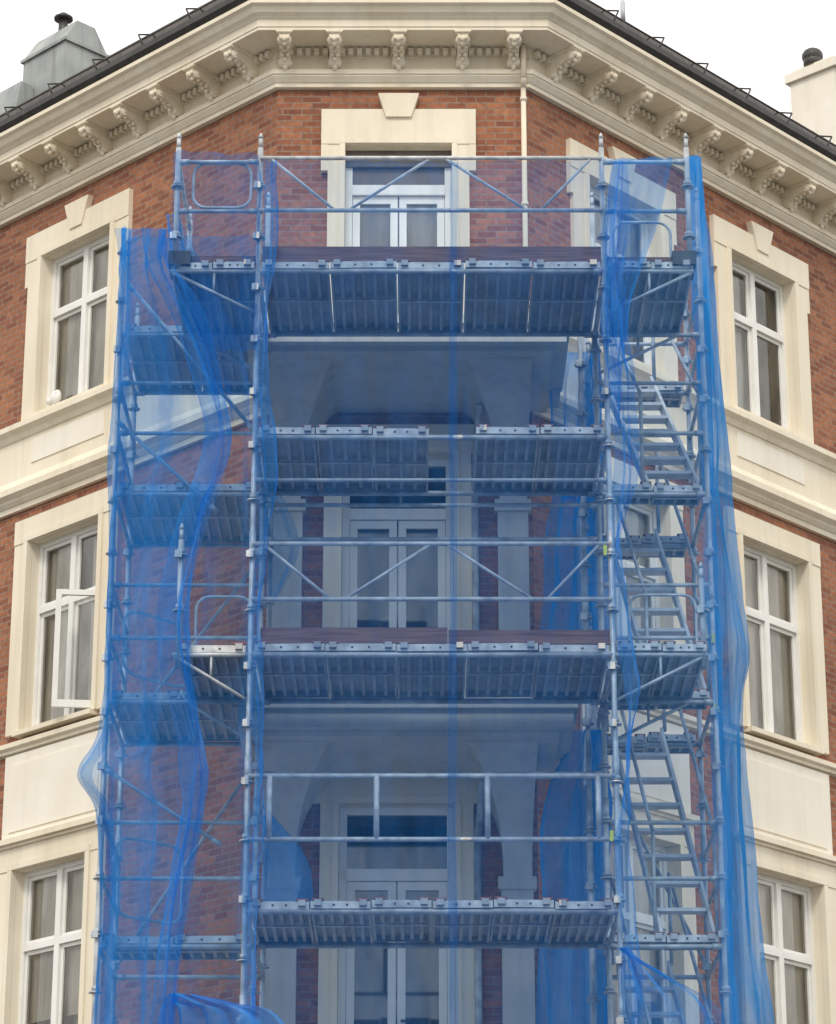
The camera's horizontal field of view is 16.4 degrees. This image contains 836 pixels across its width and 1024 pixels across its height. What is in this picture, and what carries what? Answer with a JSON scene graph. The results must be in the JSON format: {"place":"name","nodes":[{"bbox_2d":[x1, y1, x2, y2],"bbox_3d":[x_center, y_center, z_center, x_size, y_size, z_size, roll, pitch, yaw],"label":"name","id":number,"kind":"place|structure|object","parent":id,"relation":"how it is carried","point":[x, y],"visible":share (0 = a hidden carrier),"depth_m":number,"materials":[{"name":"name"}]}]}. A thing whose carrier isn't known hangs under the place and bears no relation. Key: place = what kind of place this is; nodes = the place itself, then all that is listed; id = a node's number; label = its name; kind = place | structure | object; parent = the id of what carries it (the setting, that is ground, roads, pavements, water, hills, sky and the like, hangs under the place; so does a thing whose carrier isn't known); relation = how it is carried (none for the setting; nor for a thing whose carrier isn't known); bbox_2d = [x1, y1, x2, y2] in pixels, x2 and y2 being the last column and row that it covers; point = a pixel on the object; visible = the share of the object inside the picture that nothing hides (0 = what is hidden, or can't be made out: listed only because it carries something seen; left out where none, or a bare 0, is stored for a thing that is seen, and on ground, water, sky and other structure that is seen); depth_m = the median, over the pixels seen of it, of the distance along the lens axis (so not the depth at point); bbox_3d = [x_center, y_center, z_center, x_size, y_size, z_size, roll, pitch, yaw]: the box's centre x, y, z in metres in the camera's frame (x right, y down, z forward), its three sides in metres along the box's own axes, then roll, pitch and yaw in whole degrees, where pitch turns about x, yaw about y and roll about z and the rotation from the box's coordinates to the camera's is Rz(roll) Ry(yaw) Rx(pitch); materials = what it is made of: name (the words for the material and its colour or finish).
{"place":"outdoors","nodes":[
{"label":"outdoors","id":0,"kind":"place"},
{"bbox_2d":[0,0,835,118],"label":"sky","id":1,"kind":"structure","parent":0,"point":[753,44],"materials":[{"name":"white"}]},
{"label":"pavement","id":2,"kind":"structure","parent":0,"visible":0},
{"bbox_2d":[88,133,728,1023],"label":"scaffolding","id":3,"kind":"object","parent":2,"relation":"on","point":[368,291],"visible":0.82,"depth_m":25.88,"materials":[{"name":"metal"}]},
{"bbox_2d":[77,228,130,1023],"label":"safety net","id":4,"kind":"object","parent":3,"relation":"hanging from","point":[109,481],"visible":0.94,"depth_m":25.72,"materials":[{"name":"blue fabric"}]},
{"bbox_2d":[110,236,144,1023],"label":"safety net","id":5,"kind":"object","parent":3,"relation":"attached to","point":[143,824],"visible":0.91,"depth_m":25.18,"materials":[{"name":"blue fabric"}]},
{"bbox_2d":[82,227,231,1023],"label":"safety net","id":6,"kind":"object","parent":3,"relation":"hanging from","point":[142,587],"visible":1,"depth_m":25.09,"materials":[{"name":"blue fabric"}]},
{"bbox_2d":[141,227,204,1023],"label":"safety net","id":7,"kind":"object","parent":3,"relation":"hanging from","point":[160,939],"visible":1,"depth_m":23.83,"materials":[{"name":"blue fabric"}]},
{"bbox_2d":[166,214,249,420],"bbox_3d":[-1.898,-1.772,25.755,0.962,2.209,0.252,-10,-22,27],"label":"safety net","id":8,"kind":"object","parent":3,"relation":"hanging from","point":[191,330],"visible":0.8,"depth_m":25.74,"materials":[{"name":"blue fabric"}]},
{"bbox_2d":[158,993,283,1023],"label":"safety net","id":9,"kind":"object","parent":3,"relation":"attached to","point":[192,1010],"visible":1,"depth_m":23.31,"materials":[{"name":"blue fabric"}]},
{"bbox_2d":[244,160,277,1005],"bbox_3d":[-1.328,0.670,24.610,0.239,8.169,0.133,0,-20,0],"label":"safety net","id":10,"kind":"object","parent":3,"relation":"hanging from","point":[261,764],"visible":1,"depth_m":24.72,"materials":[{"name":"blue fabric"}]},
{"bbox_2d":[274,496,291,595],"bbox_3d":[-1.279,0.275,26.866,0.373,1.178,0.106,4,-20,-10],"label":"safety net","id":11,"kind":"object","parent":3,"relation":"hanging from","point":[285,573],"visible":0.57,"depth_m":26.84,"materials":[{"name":"blue fabric"}]},
{"bbox_2d":[259,815,312,900],"bbox_3d":[-1.160,3.099,25.804,0.513,0.817,0.109,5,-21,-14],"label":"safety net","id":12,"kind":"object","parent":3,"relation":"hanging from","point":[286,873],"visible":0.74,"depth_m":25.76,"materials":[{"name":"blue fabric"}]},
{"bbox_2d":[536,730,611,1023],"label":"safety net","id":13,"kind":"object","parent":3,"relation":"hanging from","point":[563,985],"visible":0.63,"depth_m":26.39,"materials":[{"name":"blue fabric"}]},
{"bbox_2d":[543,455,609,629],"bbox_3d":[1.474,0.513,27.236,0.271,2.028,1.643,6,-21,-16],"label":"safety net","id":14,"kind":"object","parent":3,"relation":"hanging from","point":[565,562],"visible":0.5,"depth_m":27.55,"materials":[{"name":"blue fabric"}]},
{"bbox_2d":[549,352,604,499],"bbox_3d":[1.558,-0.840,27.652,0.200,2.071,1.457,5,-21,-14],"label":"safety net","id":15,"kind":"object","parent":3,"relation":"hanging from","point":[587,385],"visible":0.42,"depth_m":27.66,"materials":[{"name":"blue fabric"}]},
{"bbox_2d":[604,198,637,431],"bbox_3d":[1.960,-1.940,25.553,0.646,2.638,0.130,0,-20,0],"label":"safety net","id":16,"kind":"object","parent":3,"relation":"attached to","point":[622,306],"visible":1,"depth_m":25.53,"materials":[{"name":"blue fabric"}]},
{"bbox_2d":[601,160,641,1023],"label":"safety net","id":17,"kind":"object","parent":3,"relation":"hanging from","point":[633,653],"visible":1,"depth_m":24.92,"materials":[{"name":"blue fabric"}]},
{"bbox_2d":[618,946,710,1023],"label":"safety net","id":18,"kind":"object","parent":3,"relation":"attached to","point":[632,956],"visible":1,"depth_m":23.41,"materials":[{"name":"blue fabric"}]},
{"bbox_2d":[692,157,736,1023],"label":"safety net","id":19,"kind":"object","parent":3,"relation":"attached to","point":[711,594],"visible":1,"depth_m":25.20,"materials":[{"name":"blue fabric"}]},
{"bbox_2d":[689,155,774,1023],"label":"safety net","id":20,"kind":"object","parent":3,"relation":"attached to","point":[754,1000],"visible":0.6,"depth_m":26.75,"materials":[{"name":"blue fabric"}]},
{"bbox_2d":[0,0,835,1023],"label":"corner building","id":21,"kind":"structure","parent":2,"relation":"on","point":[90,128],"depth_m":29.96,"materials":[{"name":"red brick"}]},
{"bbox_2d":[0,815,106,1023],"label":"window","id":22,"kind":"structure","parent":21,"relation":"in","point":[57,960],"depth_m":29.57,"materials":[{"name":"white paint"}]},
{"bbox_2d":[2,485,118,839],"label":"window","id":23,"kind":"structure","parent":21,"relation":"in","point":[43,789],"depth_m":30.49,"materials":[{"name":"white paint"}]},
{"bbox_2d":[21,188,132,462],"bbox_3d":[-3.696,-2.043,31.698,1.800,2.940,0.334,-19,-27,42],"label":"window","id":24,"kind":"structure","parent":21,"relation":"in","point":[86,280],"depth_m":31.89,"materials":[{"name":"white paint"}]},
{"bbox_2d":[313,778,477,1023],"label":"balcony door","id":25,"kind":"structure","parent":21,"relation":"in","point":[375,985],"depth_m":27.45,"materials":[{"name":"white paint"}]},
{"bbox_2d":[317,424,474,697],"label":"balcony door","id":26,"kind":"structure","parent":21,"relation":"in","point":[429,573],"depth_m":28.59,"materials":[{"name":"white paint"}]},
{"bbox_2d":[321,93,475,313],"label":"balcony door","id":27,"kind":"structure","parent":21,"relation":"in","point":[398,123],"depth_m":29.84,"materials":[{"name":"white paint"}]},
{"bbox_2d":[566,138,677,414],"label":"window","id":28,"kind":"structure","parent":21,"relation":"in","point":[637,188],"depth_m":30.89,"materials":[{"name":"white paint"}]},
{"bbox_2d":[580,457,690,813],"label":"window","id":29,"kind":"structure","parent":21,"relation":"in","point":[640,519],"depth_m":29.63,"materials":[{"name":"white paint"}]},
{"bbox_2d":[610,790,699,1023],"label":"window","id":30,"kind":"structure","parent":21,"relation":"in","point":[642,918],"depth_m":28.59,"materials":[{"name":"white paint"}]},
{"bbox_2d":[709,214,813,484],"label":"window","id":31,"kind":"structure","parent":21,"relation":"in","point":[745,335],"depth_m":32.51,"materials":[{"name":"white paint"}]},
{"bbox_2d":[734,509,832,854],"bbox_3d":[3.797,1.853,31.002,0.335,3.580,1.700,-17,-26,39],"label":"window","id":32,"kind":"structure","parent":21,"relation":"in","point":[790,802],"depth_m":31.24,"materials":[{"name":"white paint"}]},
{"bbox_2d":[754,832,835,1023],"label":"window","id":33,"kind":"structure","parent":21,"relation":"in","point":[785,907],"depth_m":30.31,"materials":[{"name":"white paint"}]}
]}

